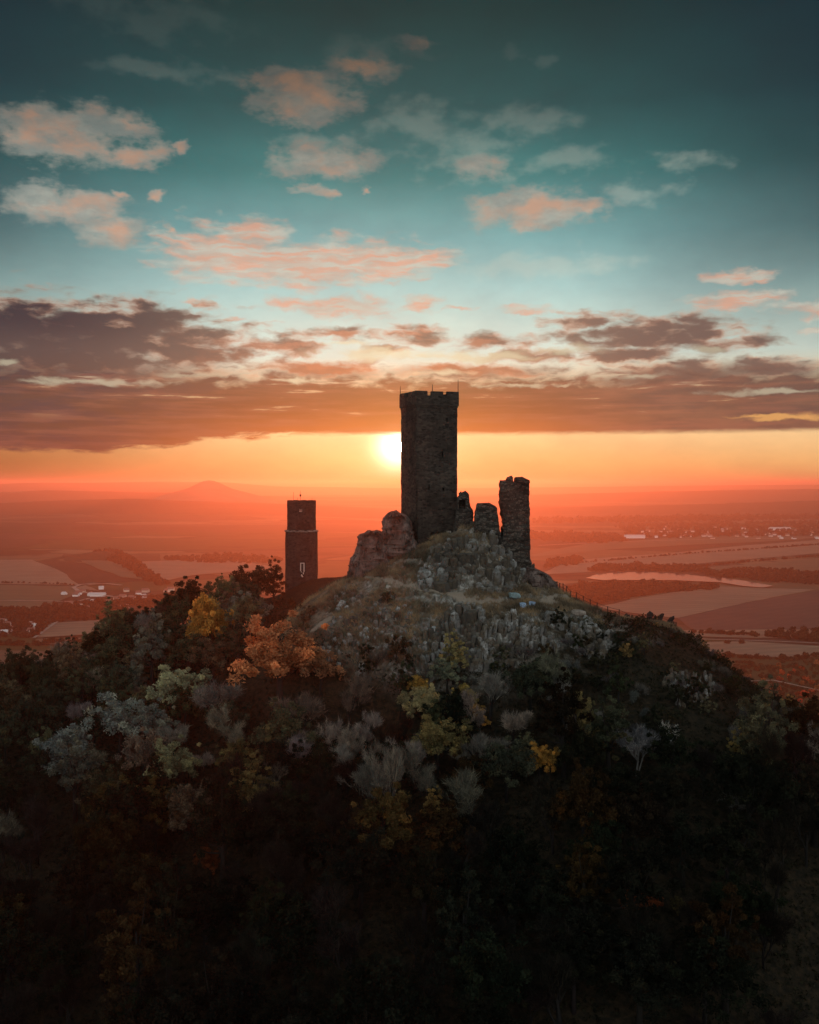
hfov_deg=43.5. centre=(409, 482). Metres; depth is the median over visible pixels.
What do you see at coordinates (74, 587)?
road
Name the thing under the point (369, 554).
rock block
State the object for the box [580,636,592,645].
shrub
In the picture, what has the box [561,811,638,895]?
broadleaf tree
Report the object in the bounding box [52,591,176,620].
woodland
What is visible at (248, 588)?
broadleaf tree
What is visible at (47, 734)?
broadleaf tree
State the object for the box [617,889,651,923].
broadleaf tree
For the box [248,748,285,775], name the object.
bare tree
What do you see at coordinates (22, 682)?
broadleaf tree
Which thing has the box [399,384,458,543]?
square tower
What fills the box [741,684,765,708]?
shrub
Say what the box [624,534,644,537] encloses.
shed
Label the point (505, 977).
broadleaf tree
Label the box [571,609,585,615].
boulder
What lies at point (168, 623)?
broadleaf tree
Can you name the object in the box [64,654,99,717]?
broadleaf tree
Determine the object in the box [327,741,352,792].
bare tree
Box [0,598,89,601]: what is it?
road
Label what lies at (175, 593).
broadleaf tree
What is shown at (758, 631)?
field
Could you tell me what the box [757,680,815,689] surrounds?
road
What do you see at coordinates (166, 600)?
broadleaf tree
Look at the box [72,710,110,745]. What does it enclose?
broadleaf tree
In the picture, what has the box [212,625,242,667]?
broadleaf tree
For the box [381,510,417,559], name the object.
rock pinnacle
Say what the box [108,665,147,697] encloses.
broadleaf tree
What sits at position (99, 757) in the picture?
bare tree
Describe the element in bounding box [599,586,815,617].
field
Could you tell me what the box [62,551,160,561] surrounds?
field
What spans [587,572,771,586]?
lake
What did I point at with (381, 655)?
shrub
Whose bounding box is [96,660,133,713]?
broadleaf tree
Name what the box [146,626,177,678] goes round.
broadleaf tree
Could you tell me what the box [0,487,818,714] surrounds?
ground
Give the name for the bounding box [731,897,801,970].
bare tree
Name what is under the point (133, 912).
bare tree
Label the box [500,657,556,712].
broadleaf tree
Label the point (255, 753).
broadleaf tree
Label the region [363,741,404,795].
bare tree
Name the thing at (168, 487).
hills
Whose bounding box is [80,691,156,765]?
broadleaf tree
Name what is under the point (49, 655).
broadleaf tree
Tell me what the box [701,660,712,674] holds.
shrub
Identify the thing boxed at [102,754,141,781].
broadleaf tree
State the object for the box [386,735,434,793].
bare tree
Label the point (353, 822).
broadleaf tree
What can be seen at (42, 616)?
woodland
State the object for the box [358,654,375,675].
shrub
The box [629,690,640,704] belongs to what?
shrub
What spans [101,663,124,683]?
broadleaf tree
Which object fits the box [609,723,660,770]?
bare tree
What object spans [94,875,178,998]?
broadleaf tree
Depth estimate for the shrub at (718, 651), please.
159.60 m
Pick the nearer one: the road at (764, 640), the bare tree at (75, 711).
the bare tree at (75, 711)
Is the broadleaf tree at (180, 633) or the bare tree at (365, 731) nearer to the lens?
the bare tree at (365, 731)
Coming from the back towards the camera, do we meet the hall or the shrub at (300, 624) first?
the hall
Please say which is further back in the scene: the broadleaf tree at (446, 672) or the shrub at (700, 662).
the shrub at (700, 662)
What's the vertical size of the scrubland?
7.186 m
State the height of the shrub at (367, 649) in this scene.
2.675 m
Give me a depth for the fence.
162.43 m
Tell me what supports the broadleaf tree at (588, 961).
on the terrain at (334, 688)
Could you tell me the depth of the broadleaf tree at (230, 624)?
170.87 m
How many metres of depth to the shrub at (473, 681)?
140.97 m
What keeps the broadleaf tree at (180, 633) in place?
on the terrain at (334, 688)
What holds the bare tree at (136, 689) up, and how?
on the terrain at (334, 688)
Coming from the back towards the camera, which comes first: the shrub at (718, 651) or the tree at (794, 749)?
the shrub at (718, 651)
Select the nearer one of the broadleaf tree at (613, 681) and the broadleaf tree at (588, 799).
the broadleaf tree at (588, 799)
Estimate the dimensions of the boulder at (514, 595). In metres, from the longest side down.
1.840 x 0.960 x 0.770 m
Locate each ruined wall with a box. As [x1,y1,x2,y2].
[453,491,473,531]
[474,503,501,545]
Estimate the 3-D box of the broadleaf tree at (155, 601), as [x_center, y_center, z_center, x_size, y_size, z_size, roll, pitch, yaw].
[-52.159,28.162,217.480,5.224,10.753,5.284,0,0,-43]
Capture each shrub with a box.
[296,610,310,625]
[296,621,309,630]
[303,605,317,615]
[358,643,374,654]
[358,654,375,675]
[366,650,389,665]
[381,591,394,601]
[384,634,412,660]
[390,660,415,702]
[404,653,415,666]
[424,667,435,680]
[460,677,477,686]
[487,660,505,675]
[492,645,510,659]
[515,647,537,659]
[538,643,554,658]
[550,606,566,629]
[559,637,574,646]
[560,659,579,671]
[566,667,584,684]
[572,634,586,647]
[580,617,596,629]
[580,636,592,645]
[586,649,607,668]
[596,632,607,639]
[601,673,618,682]
[604,612,615,621]
[607,652,622,663]
[610,642,625,652]
[613,631,631,642]
[618,643,633,660]
[622,724,638,731]
[624,640,639,654]
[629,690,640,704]
[631,615,641,626]
[634,682,650,697]
[636,632,651,654]
[639,613,647,622]
[639,707,649,715]
[640,719,668,735]
[642,702,665,723]
[661,712,676,726]
[666,679,683,687]
[672,632,681,641]
[679,686,696,703]
[683,670,706,696]
[689,633,697,644]
[695,632,703,640]
[697,659,703,666]
[697,696,717,714]
[699,645,707,655]
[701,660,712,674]
[702,683,716,694]
[710,665,730,674]
[712,683,724,694]
[714,649,722,656]
[719,653,728,664]
[720,666,733,677]
[725,716,744,728]
[728,723,740,741]
[731,669,743,683]
[736,706,746,718]
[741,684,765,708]
[746,678,753,684]
[767,705,797,720]
[773,693,780,700]
[777,696,793,711]
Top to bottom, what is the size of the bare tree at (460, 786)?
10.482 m
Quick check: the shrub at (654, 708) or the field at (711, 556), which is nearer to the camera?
the shrub at (654, 708)
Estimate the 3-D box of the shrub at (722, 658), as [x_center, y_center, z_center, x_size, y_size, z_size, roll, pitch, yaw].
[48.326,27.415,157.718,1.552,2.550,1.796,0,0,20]
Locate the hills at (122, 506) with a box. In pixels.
[0,499,818,514]
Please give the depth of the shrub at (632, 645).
147.62 m
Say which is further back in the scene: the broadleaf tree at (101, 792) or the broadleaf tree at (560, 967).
the broadleaf tree at (101, 792)
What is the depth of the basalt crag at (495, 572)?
157.85 m
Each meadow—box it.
[0,650,54,664]
[702,641,818,656]
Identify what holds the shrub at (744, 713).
on the terrain at (334, 688)
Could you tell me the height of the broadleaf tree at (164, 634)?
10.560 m
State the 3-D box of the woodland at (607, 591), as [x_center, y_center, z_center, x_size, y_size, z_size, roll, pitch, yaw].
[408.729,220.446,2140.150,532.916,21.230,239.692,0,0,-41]
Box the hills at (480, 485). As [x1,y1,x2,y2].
[241,483,818,487]
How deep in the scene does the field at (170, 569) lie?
2761.49 m
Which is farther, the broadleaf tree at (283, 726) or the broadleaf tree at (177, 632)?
the broadleaf tree at (177, 632)
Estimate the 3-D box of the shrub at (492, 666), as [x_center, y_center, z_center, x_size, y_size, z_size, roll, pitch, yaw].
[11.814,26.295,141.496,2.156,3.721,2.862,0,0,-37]
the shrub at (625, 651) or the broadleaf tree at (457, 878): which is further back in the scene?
the shrub at (625, 651)
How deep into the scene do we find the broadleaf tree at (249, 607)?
161.53 m
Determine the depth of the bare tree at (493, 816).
113.67 m
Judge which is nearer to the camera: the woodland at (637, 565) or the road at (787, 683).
the road at (787, 683)
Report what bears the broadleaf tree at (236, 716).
on the terrain at (334, 688)
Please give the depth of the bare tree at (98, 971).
102.94 m
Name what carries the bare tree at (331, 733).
on the terrain at (334, 688)
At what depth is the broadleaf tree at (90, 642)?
190.66 m
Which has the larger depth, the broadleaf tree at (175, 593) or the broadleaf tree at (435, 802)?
the broadleaf tree at (175, 593)
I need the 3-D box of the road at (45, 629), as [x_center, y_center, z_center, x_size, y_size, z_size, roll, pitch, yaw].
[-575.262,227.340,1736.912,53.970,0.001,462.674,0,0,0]
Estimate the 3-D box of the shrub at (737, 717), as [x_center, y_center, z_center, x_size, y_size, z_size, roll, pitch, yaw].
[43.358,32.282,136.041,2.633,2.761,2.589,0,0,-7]
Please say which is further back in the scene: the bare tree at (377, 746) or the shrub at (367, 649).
the shrub at (367, 649)
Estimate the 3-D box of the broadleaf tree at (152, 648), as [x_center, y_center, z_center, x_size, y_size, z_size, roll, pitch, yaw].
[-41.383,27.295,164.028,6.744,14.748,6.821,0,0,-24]
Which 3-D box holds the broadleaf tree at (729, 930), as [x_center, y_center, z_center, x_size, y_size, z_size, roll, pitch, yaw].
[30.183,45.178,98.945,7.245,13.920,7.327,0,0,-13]
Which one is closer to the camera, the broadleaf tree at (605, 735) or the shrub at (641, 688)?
the broadleaf tree at (605, 735)
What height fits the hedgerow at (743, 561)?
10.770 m
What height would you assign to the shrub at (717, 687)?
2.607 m
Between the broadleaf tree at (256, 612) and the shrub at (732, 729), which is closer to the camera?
the shrub at (732, 729)
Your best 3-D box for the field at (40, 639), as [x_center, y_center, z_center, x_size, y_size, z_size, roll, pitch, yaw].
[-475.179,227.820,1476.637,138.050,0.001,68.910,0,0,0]
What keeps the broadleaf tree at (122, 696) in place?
on the terrain at (334, 688)
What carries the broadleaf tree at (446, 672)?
on the terrain at (334, 688)
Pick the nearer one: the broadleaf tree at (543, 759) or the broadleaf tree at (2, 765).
the broadleaf tree at (543, 759)
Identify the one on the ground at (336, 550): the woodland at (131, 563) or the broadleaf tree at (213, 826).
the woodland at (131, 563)
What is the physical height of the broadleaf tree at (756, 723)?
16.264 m
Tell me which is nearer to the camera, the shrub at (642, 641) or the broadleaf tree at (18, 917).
the broadleaf tree at (18, 917)
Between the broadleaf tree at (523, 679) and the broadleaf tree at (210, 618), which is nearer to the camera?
the broadleaf tree at (523, 679)
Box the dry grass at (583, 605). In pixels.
[281,523,700,666]
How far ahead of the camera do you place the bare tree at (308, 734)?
134.72 m
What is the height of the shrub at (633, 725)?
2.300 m
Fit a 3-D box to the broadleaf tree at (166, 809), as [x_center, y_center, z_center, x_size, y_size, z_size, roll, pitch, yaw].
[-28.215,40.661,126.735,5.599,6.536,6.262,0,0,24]
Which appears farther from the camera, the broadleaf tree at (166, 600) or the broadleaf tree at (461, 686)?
the broadleaf tree at (166, 600)
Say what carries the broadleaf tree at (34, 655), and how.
on the terrain at (334, 688)
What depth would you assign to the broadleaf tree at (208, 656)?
154.72 m
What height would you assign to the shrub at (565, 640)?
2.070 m
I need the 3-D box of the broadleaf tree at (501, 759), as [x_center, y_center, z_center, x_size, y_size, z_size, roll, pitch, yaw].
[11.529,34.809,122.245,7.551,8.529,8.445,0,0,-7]
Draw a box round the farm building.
[90,592,105,596]
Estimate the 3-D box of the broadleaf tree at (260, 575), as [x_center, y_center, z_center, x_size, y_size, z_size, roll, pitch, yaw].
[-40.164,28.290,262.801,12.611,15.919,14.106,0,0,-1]
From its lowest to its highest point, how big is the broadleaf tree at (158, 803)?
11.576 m
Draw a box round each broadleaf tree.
[0,646,42,685]
[0,657,42,686]
[0,678,40,739]
[0,705,35,774]
[0,742,6,774]
[0,761,32,837]
[0,890,31,924]
[0,892,37,985]
[9,645,40,672]
[17,685,68,737]
[18,683,65,729]
[28,726,59,769]
[29,659,66,681]
[32,723,92,789]
[38,650,83,675]
[46,731,100,822]
[51,643,80,682]
[55,640,87,704]
[56,638,69,652]
[62,634,74,653]
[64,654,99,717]
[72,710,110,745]
[73,627,110,674]
[74,621,121,653]
[77,774,131,821]
[78,762,125,808]
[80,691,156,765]
[81,648,120,684]
[89,637,129,684]
[94,596,126,635]
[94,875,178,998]
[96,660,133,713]
[96,685,135,734]
[97,622,144,663]
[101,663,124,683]
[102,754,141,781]
[104,608,139,633]
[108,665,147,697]
[113,726,172,777]
[121,645,149,685]
[123,605,160,625]
[123,697,179,738]
[123,752,175,849]
[129,630,184,681]
[130,608,170,687]
[130,684,166,736]
[136,769,176,855]
[139,662,165,683]
[143,734,202,785]
[145,664,212,728]
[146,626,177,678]
[149,614,186,632]
[152,591,167,608]
[153,595,189,623]
[155,594,192,621]
[156,785,198,834]
[158,681,208,743]
[161,627,190,673]
[164,776,225,857]
[166,628,189,640]
[166,631,210,680]
[169,575,207,618]
[170,585,196,623]
[182,762,253,883]
[185,592,235,662]
[187,637,232,684]
[189,624,214,667]
[192,845,228,879]
[201,576,238,603]
[209,699,251,734]
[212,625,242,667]
[213,573,226,604]
[215,737,252,766]
[217,619,252,669]
[219,578,244,616]
[223,594,264,642]
[225,605,265,634]
[226,610,329,719]
[227,590,273,623]
[228,564,276,594]
[228,749,279,830]
[234,587,259,600]
[236,597,264,634]
[239,592,270,613]
[241,582,260,598]
[247,696,317,779]
[247,744,267,774]
[248,739,304,780]
[259,555,288,602]
[265,596,284,608]
[294,733,348,798]
[299,646,345,696]
[330,800,378,897]
[350,781,416,879]
[355,740,415,795]
[393,796,476,871]
[395,683,439,721]
[406,675,428,689]
[410,713,472,779]
[419,694,455,769]
[420,688,478,746]
[420,784,447,828]
[427,657,466,696]
[431,866,493,974]
[432,859,492,921]
[437,749,493,800]
[438,628,470,684]
[450,799,471,822]
[450,929,531,1018]
[451,683,478,702]
[455,703,490,738]
[473,735,537,802]
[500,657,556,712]
[519,732,538,748]
[524,741,559,778]
[527,666,594,779]
[534,928,613,1014]
[544,757,619,843]
[549,837,619,913]
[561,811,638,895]
[569,691,599,761]
[582,690,632,769]
[605,664,634,702]
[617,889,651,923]
[645,897,663,907]
[646,724,705,777]
[662,668,714,707]
[665,677,689,709]
[670,895,687,919]
[688,882,762,1014]
[698,868,788,949]
[726,727,752,757]
[733,674,799,763]
[781,692,818,769]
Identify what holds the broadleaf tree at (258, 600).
on the terrain at (334, 688)
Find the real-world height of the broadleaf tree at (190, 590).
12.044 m
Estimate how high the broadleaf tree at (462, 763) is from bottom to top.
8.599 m
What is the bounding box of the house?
[141,588,149,592]
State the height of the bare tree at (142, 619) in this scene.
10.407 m
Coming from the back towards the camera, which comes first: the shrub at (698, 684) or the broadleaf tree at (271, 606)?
the broadleaf tree at (271, 606)
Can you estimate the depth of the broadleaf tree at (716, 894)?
103.63 m
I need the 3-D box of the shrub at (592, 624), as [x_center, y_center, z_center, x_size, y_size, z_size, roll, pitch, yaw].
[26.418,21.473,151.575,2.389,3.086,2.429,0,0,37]
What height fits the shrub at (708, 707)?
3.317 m
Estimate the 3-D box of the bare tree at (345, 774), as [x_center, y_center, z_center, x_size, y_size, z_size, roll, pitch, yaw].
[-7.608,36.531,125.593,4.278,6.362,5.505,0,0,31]
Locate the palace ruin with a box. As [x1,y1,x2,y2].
[498,476,531,567]
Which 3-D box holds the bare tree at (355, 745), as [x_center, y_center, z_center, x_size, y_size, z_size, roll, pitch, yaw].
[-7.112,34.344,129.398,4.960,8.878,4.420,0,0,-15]
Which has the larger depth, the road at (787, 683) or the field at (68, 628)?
the field at (68, 628)
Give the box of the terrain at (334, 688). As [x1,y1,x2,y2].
[0,526,818,1023]
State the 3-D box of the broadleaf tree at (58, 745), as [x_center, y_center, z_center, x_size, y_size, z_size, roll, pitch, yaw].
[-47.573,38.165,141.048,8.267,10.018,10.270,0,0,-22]
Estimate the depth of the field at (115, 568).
2727.88 m
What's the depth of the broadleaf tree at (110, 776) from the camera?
133.21 m
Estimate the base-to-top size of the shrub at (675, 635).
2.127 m
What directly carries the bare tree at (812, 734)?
on the terrain at (334, 688)
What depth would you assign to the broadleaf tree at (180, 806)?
119.70 m
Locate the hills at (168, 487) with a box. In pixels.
[0,482,818,493]
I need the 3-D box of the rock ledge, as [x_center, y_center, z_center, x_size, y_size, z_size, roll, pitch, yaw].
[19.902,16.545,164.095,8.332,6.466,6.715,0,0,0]
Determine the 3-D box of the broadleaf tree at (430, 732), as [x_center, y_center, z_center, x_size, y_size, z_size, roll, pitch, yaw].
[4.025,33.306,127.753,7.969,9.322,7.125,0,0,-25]
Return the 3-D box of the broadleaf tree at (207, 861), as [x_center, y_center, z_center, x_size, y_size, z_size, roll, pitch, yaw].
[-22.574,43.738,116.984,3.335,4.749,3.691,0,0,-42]
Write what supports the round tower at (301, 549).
on the terrain at (334, 688)
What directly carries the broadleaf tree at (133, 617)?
on the terrain at (334, 688)
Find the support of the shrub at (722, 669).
on the terrain at (334, 688)
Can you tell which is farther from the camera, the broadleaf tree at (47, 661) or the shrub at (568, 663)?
the broadleaf tree at (47, 661)
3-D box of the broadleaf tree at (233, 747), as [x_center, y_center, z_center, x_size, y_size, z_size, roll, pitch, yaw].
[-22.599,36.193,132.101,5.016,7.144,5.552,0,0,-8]
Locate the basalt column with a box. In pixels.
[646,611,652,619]
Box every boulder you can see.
[508,592,520,597]
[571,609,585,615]
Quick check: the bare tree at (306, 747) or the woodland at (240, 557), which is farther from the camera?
the woodland at (240, 557)
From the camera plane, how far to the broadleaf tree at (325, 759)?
126.74 m
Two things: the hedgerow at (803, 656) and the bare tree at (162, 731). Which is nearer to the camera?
the bare tree at (162, 731)
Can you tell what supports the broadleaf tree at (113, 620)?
on the terrain at (334, 688)
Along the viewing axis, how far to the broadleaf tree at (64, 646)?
189.10 m
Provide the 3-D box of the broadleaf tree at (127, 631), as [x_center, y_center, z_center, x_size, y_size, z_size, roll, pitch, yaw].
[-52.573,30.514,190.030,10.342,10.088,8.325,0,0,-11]
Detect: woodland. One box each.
[0,601,82,637]
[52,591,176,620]
[93,548,169,585]
[163,552,282,562]
[530,530,628,542]
[532,512,818,522]
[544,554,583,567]
[561,578,719,603]
[587,560,712,573]
[615,519,818,537]
[706,566,818,583]
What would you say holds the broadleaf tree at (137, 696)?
on the terrain at (334, 688)
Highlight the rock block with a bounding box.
[347,530,389,578]
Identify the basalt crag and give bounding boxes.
[319,589,461,681]
[409,601,619,673]
[417,530,534,593]
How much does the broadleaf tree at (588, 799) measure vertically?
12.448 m
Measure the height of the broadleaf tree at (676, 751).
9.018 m
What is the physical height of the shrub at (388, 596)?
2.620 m
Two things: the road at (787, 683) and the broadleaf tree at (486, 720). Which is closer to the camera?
the broadleaf tree at (486, 720)
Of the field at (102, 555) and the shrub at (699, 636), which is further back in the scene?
the field at (102, 555)
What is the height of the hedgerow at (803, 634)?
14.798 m
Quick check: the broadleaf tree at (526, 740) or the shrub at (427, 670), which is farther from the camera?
the shrub at (427, 670)
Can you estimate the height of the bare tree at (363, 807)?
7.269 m
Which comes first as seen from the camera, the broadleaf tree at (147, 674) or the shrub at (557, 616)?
the shrub at (557, 616)
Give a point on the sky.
(233, 233)
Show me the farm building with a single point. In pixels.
(96, 594)
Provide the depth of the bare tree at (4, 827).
126.07 m
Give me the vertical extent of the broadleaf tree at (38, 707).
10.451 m
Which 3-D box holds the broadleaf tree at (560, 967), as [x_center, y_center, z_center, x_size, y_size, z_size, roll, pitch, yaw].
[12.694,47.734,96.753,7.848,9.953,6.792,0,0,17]
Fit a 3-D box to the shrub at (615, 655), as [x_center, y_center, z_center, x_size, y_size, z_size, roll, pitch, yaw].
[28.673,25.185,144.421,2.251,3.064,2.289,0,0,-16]
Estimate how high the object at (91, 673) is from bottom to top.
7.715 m
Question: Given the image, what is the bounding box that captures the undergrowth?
[0,578,818,1023]
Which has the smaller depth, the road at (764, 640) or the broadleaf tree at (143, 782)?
the broadleaf tree at (143, 782)
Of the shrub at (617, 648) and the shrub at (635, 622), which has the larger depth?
the shrub at (635, 622)
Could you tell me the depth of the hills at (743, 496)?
11875.75 m
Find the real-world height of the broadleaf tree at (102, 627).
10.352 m
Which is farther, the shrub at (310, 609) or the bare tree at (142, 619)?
the bare tree at (142, 619)
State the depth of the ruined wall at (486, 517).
162.25 m
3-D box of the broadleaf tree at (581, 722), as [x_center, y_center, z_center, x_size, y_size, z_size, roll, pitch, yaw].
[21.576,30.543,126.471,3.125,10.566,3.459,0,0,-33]
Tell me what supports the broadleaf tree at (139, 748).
on the terrain at (334, 688)
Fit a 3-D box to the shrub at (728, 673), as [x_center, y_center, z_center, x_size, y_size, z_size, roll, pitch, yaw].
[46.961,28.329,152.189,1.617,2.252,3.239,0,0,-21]
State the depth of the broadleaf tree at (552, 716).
124.27 m
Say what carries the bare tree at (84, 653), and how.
on the terrain at (334, 688)
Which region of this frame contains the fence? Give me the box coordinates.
[556,581,676,625]
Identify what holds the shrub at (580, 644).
on the terrain at (334, 688)
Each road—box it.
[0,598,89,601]
[33,605,89,637]
[72,583,119,596]
[553,538,768,544]
[717,639,813,642]
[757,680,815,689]
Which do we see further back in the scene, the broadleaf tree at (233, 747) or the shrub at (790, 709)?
the shrub at (790, 709)
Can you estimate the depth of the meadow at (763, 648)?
1416.37 m
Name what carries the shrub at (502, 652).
on the terrain at (334, 688)
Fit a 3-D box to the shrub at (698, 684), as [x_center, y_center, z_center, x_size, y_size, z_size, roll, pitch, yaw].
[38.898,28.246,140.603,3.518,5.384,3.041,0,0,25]
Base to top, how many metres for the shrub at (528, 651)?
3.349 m
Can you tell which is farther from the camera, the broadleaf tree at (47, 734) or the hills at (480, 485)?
the hills at (480, 485)
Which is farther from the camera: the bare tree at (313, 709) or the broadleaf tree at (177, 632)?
the broadleaf tree at (177, 632)
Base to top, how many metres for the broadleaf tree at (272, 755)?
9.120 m
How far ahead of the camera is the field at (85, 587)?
2235.83 m
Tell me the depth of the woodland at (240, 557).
3017.86 m
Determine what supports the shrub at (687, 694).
on the terrain at (334, 688)
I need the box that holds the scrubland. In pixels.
[730,657,818,707]
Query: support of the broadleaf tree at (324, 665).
on the terrain at (334, 688)
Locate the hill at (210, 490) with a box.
[154,480,279,503]
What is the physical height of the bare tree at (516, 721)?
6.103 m
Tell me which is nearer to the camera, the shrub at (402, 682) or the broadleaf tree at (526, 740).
the broadleaf tree at (526, 740)
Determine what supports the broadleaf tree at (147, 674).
on the terrain at (334, 688)
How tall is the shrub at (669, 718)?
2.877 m
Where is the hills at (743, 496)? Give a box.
[0,489,818,502]
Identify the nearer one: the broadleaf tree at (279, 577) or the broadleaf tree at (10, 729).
the broadleaf tree at (10, 729)
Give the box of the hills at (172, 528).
[0,524,382,531]
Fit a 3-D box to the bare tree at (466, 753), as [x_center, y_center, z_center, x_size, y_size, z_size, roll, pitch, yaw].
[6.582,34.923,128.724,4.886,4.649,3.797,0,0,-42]
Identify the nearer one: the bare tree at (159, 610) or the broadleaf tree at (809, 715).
the broadleaf tree at (809, 715)
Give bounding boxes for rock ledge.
[522,565,558,589]
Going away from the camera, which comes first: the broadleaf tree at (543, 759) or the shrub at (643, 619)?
the broadleaf tree at (543, 759)
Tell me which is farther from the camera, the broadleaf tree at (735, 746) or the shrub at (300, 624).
the shrub at (300, 624)
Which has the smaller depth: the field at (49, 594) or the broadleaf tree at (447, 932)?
the broadleaf tree at (447, 932)
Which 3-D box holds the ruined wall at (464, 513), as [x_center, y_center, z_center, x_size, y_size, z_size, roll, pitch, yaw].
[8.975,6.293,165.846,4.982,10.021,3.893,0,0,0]
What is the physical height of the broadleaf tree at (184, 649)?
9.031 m
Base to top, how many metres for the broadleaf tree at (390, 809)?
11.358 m
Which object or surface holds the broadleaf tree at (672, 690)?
on the terrain at (334, 688)
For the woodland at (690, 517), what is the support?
on the ground at (336, 550)
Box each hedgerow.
[0,636,85,646]
[1,581,74,584]
[580,543,818,562]
[691,625,818,641]
[697,554,818,566]
[710,651,818,659]
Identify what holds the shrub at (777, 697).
on the terrain at (334, 688)
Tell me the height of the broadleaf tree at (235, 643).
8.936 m
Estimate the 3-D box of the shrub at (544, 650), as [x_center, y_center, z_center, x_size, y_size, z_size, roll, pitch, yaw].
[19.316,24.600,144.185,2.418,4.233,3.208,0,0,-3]
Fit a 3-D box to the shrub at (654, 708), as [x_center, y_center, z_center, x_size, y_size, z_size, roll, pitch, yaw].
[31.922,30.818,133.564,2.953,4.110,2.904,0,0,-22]
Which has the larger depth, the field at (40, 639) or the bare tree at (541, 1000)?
the field at (40, 639)
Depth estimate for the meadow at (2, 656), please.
1368.43 m
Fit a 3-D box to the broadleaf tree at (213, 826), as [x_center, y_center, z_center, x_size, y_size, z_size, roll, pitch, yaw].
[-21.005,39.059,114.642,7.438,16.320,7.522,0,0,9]
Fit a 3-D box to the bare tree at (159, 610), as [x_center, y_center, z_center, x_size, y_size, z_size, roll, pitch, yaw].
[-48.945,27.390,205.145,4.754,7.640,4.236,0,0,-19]
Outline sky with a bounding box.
[0,0,818,483]
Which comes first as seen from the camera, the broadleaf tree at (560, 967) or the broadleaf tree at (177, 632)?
the broadleaf tree at (560, 967)
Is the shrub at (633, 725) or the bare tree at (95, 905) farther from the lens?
the shrub at (633, 725)
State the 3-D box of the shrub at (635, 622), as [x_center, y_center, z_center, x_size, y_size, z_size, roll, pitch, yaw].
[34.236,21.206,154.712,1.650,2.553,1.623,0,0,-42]
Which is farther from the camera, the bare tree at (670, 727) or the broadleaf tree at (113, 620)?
the broadleaf tree at (113, 620)
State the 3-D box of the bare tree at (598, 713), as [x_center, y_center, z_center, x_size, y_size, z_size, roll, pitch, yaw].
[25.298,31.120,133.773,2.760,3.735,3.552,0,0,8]
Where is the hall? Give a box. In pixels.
[768,527,790,530]
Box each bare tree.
[0,809,26,864]
[48,640,66,654]
[66,701,90,722]
[76,746,108,769]
[81,650,95,660]
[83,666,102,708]
[85,888,126,936]
[90,951,128,1019]
[126,897,152,926]
[132,682,154,700]
[134,608,152,633]
[155,604,170,616]
[155,721,189,745]
[189,677,243,731]
[190,753,214,778]
[203,701,245,748]
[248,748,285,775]
[254,760,288,798]
[268,690,327,729]
[283,730,319,786]
[298,727,324,745]
[308,878,351,936]
[314,716,344,783]
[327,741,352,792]
[330,756,365,798]
[332,762,390,803]
[337,721,369,782]
[340,669,375,733]
[342,803,399,833]
[351,710,384,757]
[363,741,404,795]
[367,738,390,760]
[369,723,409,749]
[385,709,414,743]
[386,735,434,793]
[399,744,436,803]
[427,766,482,834]
[446,743,474,769]
[454,797,508,862]
[458,731,511,776]
[460,687,485,735]
[468,735,500,761]
[479,668,510,729]
[499,709,532,743]
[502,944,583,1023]
[515,981,558,1023]
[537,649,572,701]
[547,677,571,721]
[594,709,610,722]
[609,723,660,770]
[659,720,678,740]
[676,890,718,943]
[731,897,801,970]
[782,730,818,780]
[804,723,818,775]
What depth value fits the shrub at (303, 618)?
151.12 m
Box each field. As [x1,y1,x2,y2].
[0,560,77,584]
[0,585,79,612]
[36,638,80,644]
[37,620,115,637]
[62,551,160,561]
[76,584,98,590]
[81,560,143,579]
[140,559,272,579]
[530,536,813,556]
[545,540,818,573]
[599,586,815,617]
[678,590,818,629]
[683,629,810,637]
[703,558,818,576]
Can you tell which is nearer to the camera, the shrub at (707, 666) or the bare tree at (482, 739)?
the bare tree at (482, 739)
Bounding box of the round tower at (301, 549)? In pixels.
[284,491,317,591]
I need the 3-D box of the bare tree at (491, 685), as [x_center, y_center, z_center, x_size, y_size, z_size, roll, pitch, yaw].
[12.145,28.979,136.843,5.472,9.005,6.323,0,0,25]
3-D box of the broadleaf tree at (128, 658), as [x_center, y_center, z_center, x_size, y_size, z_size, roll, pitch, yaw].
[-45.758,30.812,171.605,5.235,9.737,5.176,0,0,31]
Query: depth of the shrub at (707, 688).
143.28 m
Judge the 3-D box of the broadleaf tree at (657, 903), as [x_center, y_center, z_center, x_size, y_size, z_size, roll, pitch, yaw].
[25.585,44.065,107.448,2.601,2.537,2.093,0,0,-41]
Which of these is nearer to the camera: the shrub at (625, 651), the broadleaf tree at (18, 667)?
the shrub at (625, 651)
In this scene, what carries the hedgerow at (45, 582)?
on the field at (26, 571)
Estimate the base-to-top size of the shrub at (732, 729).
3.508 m
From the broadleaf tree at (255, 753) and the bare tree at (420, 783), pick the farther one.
the broadleaf tree at (255, 753)
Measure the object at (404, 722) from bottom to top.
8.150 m
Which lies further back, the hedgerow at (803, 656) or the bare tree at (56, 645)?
the hedgerow at (803, 656)
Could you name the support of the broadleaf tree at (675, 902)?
on the terrain at (334, 688)

